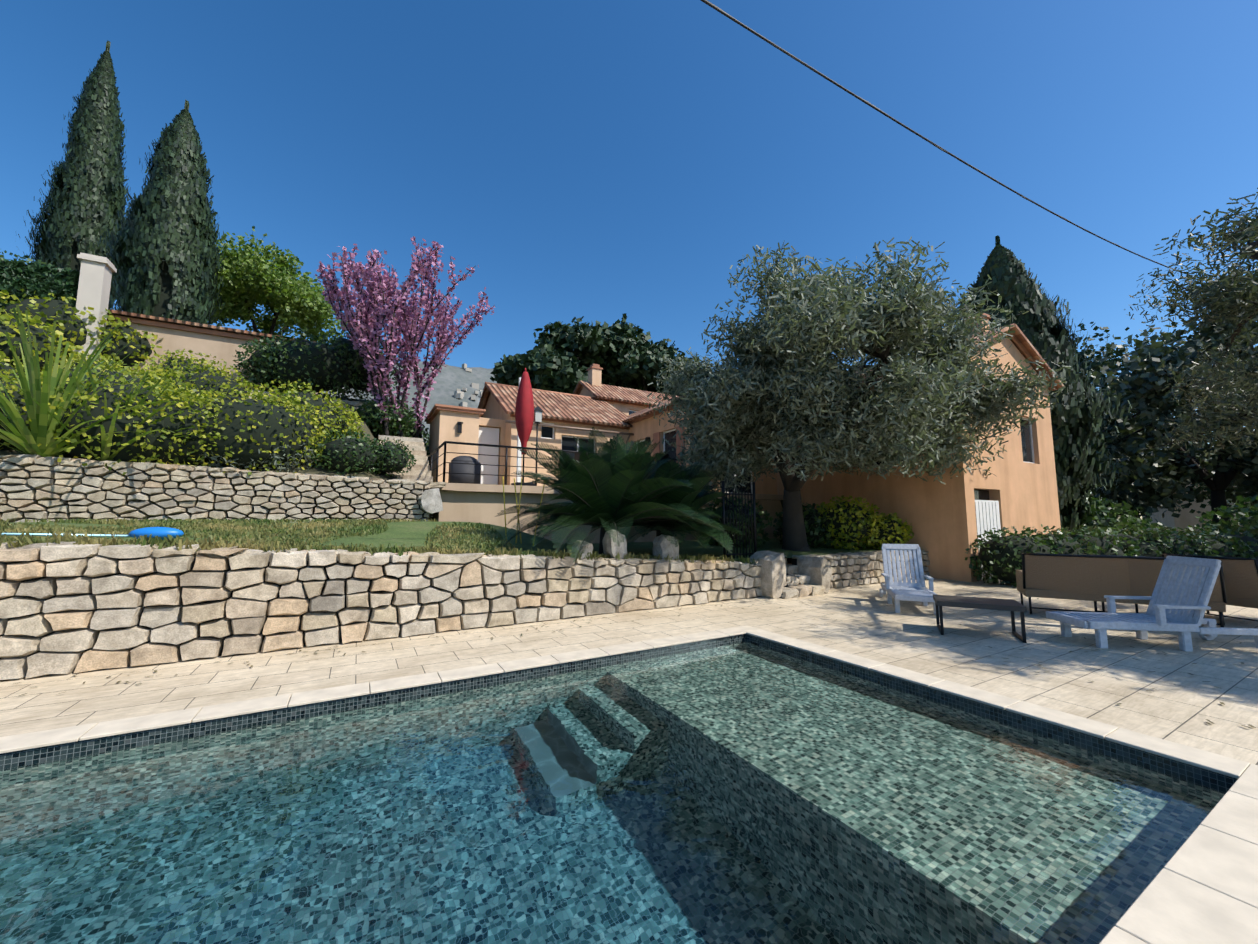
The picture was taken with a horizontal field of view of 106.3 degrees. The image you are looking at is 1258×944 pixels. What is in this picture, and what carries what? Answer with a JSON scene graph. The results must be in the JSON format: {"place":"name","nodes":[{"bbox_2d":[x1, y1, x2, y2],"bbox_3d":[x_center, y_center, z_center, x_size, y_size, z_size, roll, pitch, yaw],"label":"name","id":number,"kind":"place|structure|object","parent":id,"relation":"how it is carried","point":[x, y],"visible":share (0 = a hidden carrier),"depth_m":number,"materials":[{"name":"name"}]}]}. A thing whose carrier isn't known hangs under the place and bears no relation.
{"place":"outdoors","nodes":[
{"label":"outdoors","id":0,"kind":"place"},
{"bbox_2d":[0,261,77,303],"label":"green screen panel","id":1,"kind":"object","parent":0,"point":[25,287],"depth_m":13.43,"materials":[{"name":"green plant"}]},
{"bbox_2d":[207,226,346,343],"bbox_3d":[-20.338,-8.075,26.112,8.483,9.664,8.397,3,-7,-30],"label":"light green tree","id":2,"kind":"object","parent":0,"point":[267,287],"depth_m":24.98,"materials":[{"name":"green plant"}]},
{"bbox_2d":[0,376,782,507],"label":"hillside ground","id":3,"kind":"structure","parent":0,"point":[325,471],"depth_m":10.32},
{"bbox_2d":[0,258,79,314],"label":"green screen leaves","id":4,"kind":"object","parent":3,"relation":"on","point":[10,278],"visible":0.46,"depth_m":13.41,"materials":[{"name":"green plant"}]},
{"bbox_2d":[15,41,130,309],"bbox_3d":[-27.296,-13.506,23.703,3.529,18.216,3.632,3,-7,-30],"label":"cypress tree","id":5,"kind":"object","parent":3,"relation":"on","point":[84,219],"visible":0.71,"depth_m":23.19,"materials":[{"name":"green plant"}]},
{"bbox_2d":[42,170,110,270],"bbox_3d":[-27.235,-12.744,23.691,2.234,18.222,2.257,0,-6,-1],"label":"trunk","id":6,"kind":"object","parent":3,"relation":"on","point":[75,264],"depth_m":22.61,"materials":[{"name":"black plant"}]},
{"bbox_2d":[73,252,116,360],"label":"white gate pillar","id":7,"kind":"structure","parent":3,"relation":"on","point":[94,284],"depth_m":13.74,"materials":[{"name":"paint"}]},
{"bbox_2d":[0,305,223,460],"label":"strap leaf plant","id":8,"kind":"object","parent":3,"relation":"on","point":[43,417],"visible":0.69,"depth_m":7.88,"materials":[{"name":"green plant"}]},
{"bbox_2d":[123,209,171,316],"bbox_3d":[-20.376,-9.848,21.011,2.502,13.445,2.632,0,-6,4],"label":"cypress tree","id":9,"kind":"object","parent":3,"relation":"on","point":[160,308],"visible":0.04,"depth_m":19.93,"materials":[{"name":"black plant"}]},
{"bbox_2d":[93,99,225,324],"bbox_3d":[-20.360,-10.526,21.069,4.003,13.350,4.053,1,-6,-7],"label":"cypress tree","id":10,"kind":"object","parent":3,"relation":"on","point":[180,238],"visible":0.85,"depth_m":20.24,"materials":[{"name":"green plant"}]},
{"bbox_2d":[107,314,317,394],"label":"wall","id":11,"kind":"structure","parent":3,"relation":"on","point":[219,345],"depth_m":15.38,"materials":[{"name":"beige paint"}]},
{"bbox_2d":[107,309,314,341],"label":"roof tiles","id":12,"kind":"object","parent":11,"relation":"on","point":[183,323],"depth_m":15.29,"materials":[{"name":"tile"}]},
{"bbox_2d":[195,442,315,471],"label":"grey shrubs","id":13,"kind":"object","parent":3,"relation":"on","point":[275,464],"visible":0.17,"depth_m":9.42,"materials":[{"name":"green plant"}]},
{"bbox_2d":[247,390,368,409],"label":"stone wall","id":14,"kind":"structure","parent":3,"relation":"on","point":[355,404],"depth_m":15.93,"materials":[{"name":"grey stone"}]},
{"bbox_2d":[315,236,494,437],"bbox_3d":[-7.431,-3.248,15.853,5.126,8.024,6.747,1,-6,-8],"label":"judas tree","id":15,"kind":"object","parent":3,"relation":"on","point":[383,309],"depth_m":14.79,"materials":[{"name":"plant"}]},
{"bbox_2d":[378,435,432,516],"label":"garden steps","id":16,"kind":"structure","parent":3,"relation":"on","point":[420,470],"depth_m":12.86,"materials":[{"name":"stone"}]},
{"bbox_2d":[425,404,485,482],"bbox_3d":[-6.159,-0.477,16.421,1.570,3.080,2.820,3,-7,-30],"label":"house annex","id":17,"kind":"object","parent":3,"relation":"on","point":[453,423],"visible":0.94,"depth_m":15.42,"materials":[{"name":"beige paint"}]},
{"bbox_2d":[0,289,913,549],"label":"flowering shrubs","id":18,"kind":"object","parent":3,"relation":"on","point":[187,395],"visible":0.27,"depth_m":10.78,"materials":[{"name":"green plant"}]},
{"bbox_2d":[482,393,629,485],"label":"house body","id":19,"kind":"structure","parent":3,"relation":"on","point":[562,439],"depth_m":17.54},
{"bbox_2d":[478,386,490,416],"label":"house roof","id":20,"kind":"structure","parent":19,"relation":"on","point":[486,392],"depth_m":20.01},
{"bbox_2d":[486,384,633,427],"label":"house roof","id":21,"kind":"structure","parent":19,"relation":"on","point":[569,407],"depth_m":18.88,"materials":[{"name":"orange tile"}]},
{"bbox_2d":[484,382,597,398],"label":"house ridge tiles","id":22,"kind":"object","parent":21,"relation":"on","point":[540,390],"visible":0.46,"depth_m":20.57,"materials":[{"name":"brown ceramic"}]},
{"bbox_2d":[429,483,782,543],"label":"terrace wall","id":23,"kind":"structure","parent":3,"relation":"on","point":[484,503],"depth_m":12.04,"materials":[{"name":"beige paint"}]},
{"label":"house terrace paving","id":24,"kind":"object","parent":23,"relation":"on","visible":0},
{"bbox_2d":[448,456,480,483],"bbox_3d":[-4.911,0.027,14.108,0.840,1.019,0.540,3,-7,-30],"label":"covered barbecue","id":25,"kind":"object","parent":24,"relation":"on","point":[471,469],"visible":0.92,"depth_m":13.90,"materials":[{"name":"grey fabric"}]},
{"bbox_2d":[516,377,520,481],"bbox_3d":[-3.153,-1.135,13.598,0.100,3.230,0.100,3,-7,-30],"label":"white post","id":26,"kind":"object","parent":24,"relation":"on","point":[518,479],"visible":0.21,"depth_m":13.48,"materials":[{"name":"white metal"}]},
{"bbox_2d":[511,368,534,485],"bbox_3d":[-2.806,-1.225,12.648,0.500,3.220,0.500,3,-7,-30],"label":"closed parasol","id":27,"kind":"object","parent":24,"relation":"on","point":[524,413],"visible":0.96,"depth_m":12.54,"materials":[{"name":"fabric"}]},
{"bbox_2d":[533,406,542,485],"bbox_3d":[-2.519,-0.698,12.899,0.269,2.220,0.269,3,-7,-30],"label":"lamp post","id":28,"kind":"object","parent":24,"relation":"on","point":[537,420],"visible":0.75,"depth_m":12.90,"materials":[{"name":"white metal"}]},
{"bbox_2d":[428,441,692,484],"bbox_3d":[-2.129,0.100,14.879,7.558,1.026,3.734,3,-7,-30],"label":"terrace railing","id":29,"kind":"object","parent":24,"relation":"on","point":[444,443],"visible":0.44,"depth_m":12.15,"materials":[{"name":"black metal"}]},
{"bbox_2d":[575,450,670,467],"bbox_3d":[-0.108,0.003,13.367,2.970,0.920,1.910,4,-7,-33],"label":"dining set","id":30,"kind":"object","parent":24,"relation":"on","point":[577,456],"visible":0.02,"depth_m":12.74,"materials":[{"name":"black metal"}]},
{"bbox_2d":[579,364,651,415],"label":"upper house block","id":31,"kind":"structure","parent":3,"relation":"on","point":[594,378],"depth_m":22.96,"materials":[{"name":"beige paint"}]},
{"bbox_2d":[573,381,582,394],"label":"upper house roof","id":32,"kind":"structure","parent":31,"relation":"on","point":[578,388],"depth_m":23.56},
{"bbox_2d":[579,381,676,405],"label":"tiled roof","id":33,"kind":"structure","parent":31,"relation":"on","point":[609,392],"depth_m":22.99,"materials":[{"name":"orange tile"}]},
{"bbox_2d":[628,404,776,494],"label":"house wall","id":34,"kind":"structure","parent":3,"relation":"on","point":[646,427],"depth_m":17.02,"materials":[{"name":"paint"}]},
{"bbox_2d":[622,396,681,422],"bbox_3d":[1.046,-2.581,18.991,2.532,0.090,7.400,-28,9,-29],"label":"roof","id":35,"kind":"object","parent":34,"relation":"on","point":[640,413],"visible":0.29,"depth_m":18.31,"materials":[{"name":"tile"}]},
{"bbox_2d":[505,372,907,443],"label":"house gutters","id":36,"kind":"object","parent":34,"relation":"attached to","point":[573,428],"visible":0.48,"depth_m":17.49,"materials":[{"name":"brown metal"}]},
{"bbox_2d":[305,361,497,477],"bbox_3d":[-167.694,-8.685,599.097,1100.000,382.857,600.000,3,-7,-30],"label":"distant hill","id":37,"kind":"structure","parent":0,"point":[449,380],"depth_m":598.71,"materials":[{"name":"grey stone"}]},
{"bbox_2d":[454,363,482,406],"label":"hill village houses","id":38,"kind":"structure","parent":37,"relation":"on","point":[458,393],"depth_m":591.36,"materials":[{"name":"white paint"}]},
{"bbox_2d":[4,521,880,558],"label":"terrace grass","id":39,"kind":"structure","parent":0,"point":[408,533],"depth_m":9.31,"materials":[{"name":"green plant"}]},
{"bbox_2d":[1,527,183,539],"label":"pool brush and pole","id":40,"kind":"object","parent":39,"relation":"on","point":[162,532],"visible":0.69,"depth_m":5.73,"materials":[{"name":"blue plastic"}]},
{"bbox_2d":[0,454,445,522],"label":"stone wall","id":41,"kind":"structure","parent":39,"relation":"on","point":[35,487],"depth_m":8.63,"materials":[{"name":"grey stone"}]},
{"bbox_2d":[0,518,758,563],"bbox_3d":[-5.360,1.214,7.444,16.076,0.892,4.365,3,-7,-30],"label":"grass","id":42,"kind":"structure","parent":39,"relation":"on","point":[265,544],"depth_m":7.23,"materials":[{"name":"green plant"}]},
{"bbox_2d":[502,477,544,545],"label":"plant stems","id":43,"kind":"object","parent":39,"relation":"on","point":[517,508],"visible":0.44,"depth_m":9.02,"materials":[{"name":"yellow"}]},
{"bbox_2d":[421,488,678,559],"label":"loose rocks","id":44,"kind":"object","parent":39,"relation":"on","point":[431,501],"visible":0.71,"depth_m":8.71,"materials":[{"name":"grey stone"}]},
{"bbox_2d":[495,427,750,561],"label":"cycas","id":45,"kind":"object","parent":39,"relation":"on","point":[612,481],"depth_m":8.78,"materials":[{"name":"green plant"}]},
{"bbox_2d":[710,481,756,558],"bbox_3d":[1.970,0.801,12.075,0.954,2.513,4.434,1,-6,-12],"label":"iron garden fence","id":46,"kind":"object","parent":39,"relation":"on","point":[735,505],"visible":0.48,"depth_m":9.98,"materials":[{"name":"black metal"}]},
{"bbox_2d":[645,236,1070,563],"bbox_3d":[4.900,-1.437,12.195,9.125,7.492,8.599,3,-7,-30],"label":"olive tree","id":47,"kind":"object","parent":39,"relation":"on","point":[815,346],"depth_m":9.90,"materials":[{"name":"green plant"}]},
{"bbox_2d":[478,417,504,484],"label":"door","id":48,"kind":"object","parent":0,"point":[491,431],"visible":0.46,"depth_m":17.18,"materials":[{"name":"white wood"}]},
{"bbox_2d":[490,344,601,393],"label":"tree","id":49,"kind":"object","parent":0,"point":[554,370],"depth_m":43.94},
{"bbox_2d":[533,313,650,384],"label":"tree","id":50,"kind":"object","parent":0,"point":[603,345],"depth_m":49.40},
{"bbox_2d":[0,578,1257,764],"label":"pool deck paving","id":51,"kind":"structure","parent":0,"point":[1180,705],"depth_m":5.21,"materials":[{"name":"beige stone"}]},
{"bbox_2d":[0,634,1236,791],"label":"pool edge tiles","id":52,"kind":"object","parent":51,"relation":"in","point":[1208,778],"depth_m":3.88,"materials":[{"name":"tile"}]},
{"bbox_2d":[0,641,1225,943],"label":"pool water","id":53,"kind":"structure","parent":52,"relation":"on","point":[744,793],"depth_m":2.58,"materials":[{"name":"teal liquid"}]},
{"bbox_2d":[0,625,1257,943],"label":"pool coping","id":54,"kind":"object","parent":52,"relation":"on","point":[1200,887],"visible":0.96,"depth_m":2.99,"materials":[{"name":"beige stone"}]},
{"bbox_2d":[0,250,1257,586],"bbox_3d":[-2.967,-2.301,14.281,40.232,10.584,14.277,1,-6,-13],"label":"shrub","id":55,"kind":"object","parent":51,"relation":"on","point":[258,430],"visible":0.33,"depth_m":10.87,"materials":[{"name":"green plant"}]},
{"bbox_2d":[15,586,1255,727],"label":"fallen leaves","id":56,"kind":"object","parent":51,"relation":"on","point":[807,627],"visible":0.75,"depth_m":5.31,"materials":[{"name":"brown plant"}]},
{"bbox_2d":[748,550,831,598],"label":"stone steps","id":57,"kind":"structure","parent":51,"relation":"on","point":[803,577],"depth_m":9.67,"materials":[{"name":"grey stone"}]},
{"bbox_2d":[792,550,929,587],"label":"wall","id":58,"kind":"structure","parent":51,"relation":"on","point":[855,568],"depth_m":11.12,"materials":[{"name":"stone"}]},
{"bbox_2d":[879,544,936,614],"bbox_3d":[5.034,1.874,8.550,0.760,1.078,1.943,-2,-6,21],"label":"sun lounger","id":59,"kind":"object","parent":51,"relation":"on","point":[907,590],"visible":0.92,"depth_m":8.79,"materials":[{"name":"grey plastic"}]},
{"bbox_2d":[933,594,1026,642],"bbox_3d":[4.748,1.979,6.434,0.950,0.450,0.620,-3,-6,28],"label":"coffee table","id":60,"kind":"object","parent":51,"relation":"on","point":[1011,605],"visible":0.98,"depth_m":6.34,"materials":[{"name":"black metal"}]},
{"bbox_2d":[1015,553,1145,613],"bbox_3d":[7.390,1.827,7.687,1.590,1.000,0.998,-3,-7,31],"label":"rattan sofa","id":61,"kind":"object","parent":51,"relation":"on","point":[1077,577],"visible":0.65,"depth_m":7.46,"materials":[{"name":"brown wicker"}]},
{"bbox_2d":[1046,556,1257,651],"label":"sun lounger","id":62,"kind":"object","parent":51,"relation":"on","point":[1174,597],"visible":1,"depth_m":5.78,"materials":[{"name":"grey plastic"}]},
{"bbox_2d":[1089,554,1226,627],"bbox_3d":[8.028,1.781,7.223,0.998,1.000,1.390,5,-7,-38],"label":"rattan sofa","id":63,"kind":"object","parent":51,"relation":"on","point":[1144,572],"visible":0.38,"depth_m":6.98,"materials":[{"name":"brown wicker"}]},
{"bbox_2d":[1161,554,1257,621],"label":"rattan armchair","id":64,"kind":"object","parent":51,"relation":"on","point":[1241,579],"visible":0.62,"depth_m":6.90,"materials":[{"name":"brown wicker"}]},
{"bbox_2d":[0,0,1257,518],"label":"sky","id":65,"kind":"structure","parent":0,"point":[602,161],"materials":[{"name":"blue"}]},
{"bbox_2d":[577,322,684,381],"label":"tree","id":66,"kind":"object","parent":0,"point":[642,337],"depth_m":54.28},
{"bbox_2d":[606,348,697,394],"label":"tree","id":67,"kind":"object","parent":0,"point":[630,372],"depth_m":48.68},
{"bbox_2d":[700,0,1192,275],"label":"overhead cable","id":68,"kind":"object","parent":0,"point":[716,8],"visible":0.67,"depth_m":7.62,"materials":[{"name":"black plastic"}]},
{"bbox_2d":[955,236,1131,532],"bbox_3d":[16.753,-3.429,20.356,6.821,14.577,6.800,3,-7,-30],"label":"cypress","id":69,"kind":"object","parent":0,"point":[1077,465],"depth_m":18.46,"materials":[{"name":"green plant"}]},
{"bbox_2d":[1065,321,1257,523],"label":"tree","id":70,"kind":"object","parent":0,"point":[1096,361],"depth_m":33.41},
{"bbox_2d":[1084,306,1257,530],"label":"tree","id":71,"kind":"object","parent":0,"point":[1144,480],"depth_m":23.89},
{"bbox_2d":[1124,188,1257,459],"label":"tree","id":72,"kind":"object","parent":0,"point":[1223,291],"depth_m":7.61,"materials":[{"name":"green plant"}]},
{"label":"ground surface","id":73,"kind":"structure","parent":0,"visible":0},
{"bbox_2d":[0,542,762,679],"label":"stone wall","id":74,"kind":"structure","parent":73,"relation":"on","point":[67,607],"depth_m":5.61,"materials":[{"name":"grey stone"}]},
{"bbox_2d":[777,313,1060,581],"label":"house wing","id":75,"kind":"structure","parent":73,"relation":"on","point":[952,518],"depth_m":13.16,"materials":[{"name":"paint"}]},
{"bbox_2d":[861,323,1014,381],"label":"roof","id":76,"kind":"structure","parent":75,"relation":"on","point":[1004,329],"depth_m":13.27,"materials":[{"name":"tile"}]},
{"bbox_2d":[882,324,1063,390],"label":"roof","id":77,"kind":"structure","parent":75,"relation":"on","point":[1020,341],"depth_m":14.14,"materials":[{"name":"tile"}]},
{"bbox_2d":[1142,483,1257,536],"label":"pale neighbour house","id":78,"kind":"structure","parent":73,"relation":"on","point":[1185,519],"depth_m":40.59,"materials":[{"name":"beige paint"}]}
]}

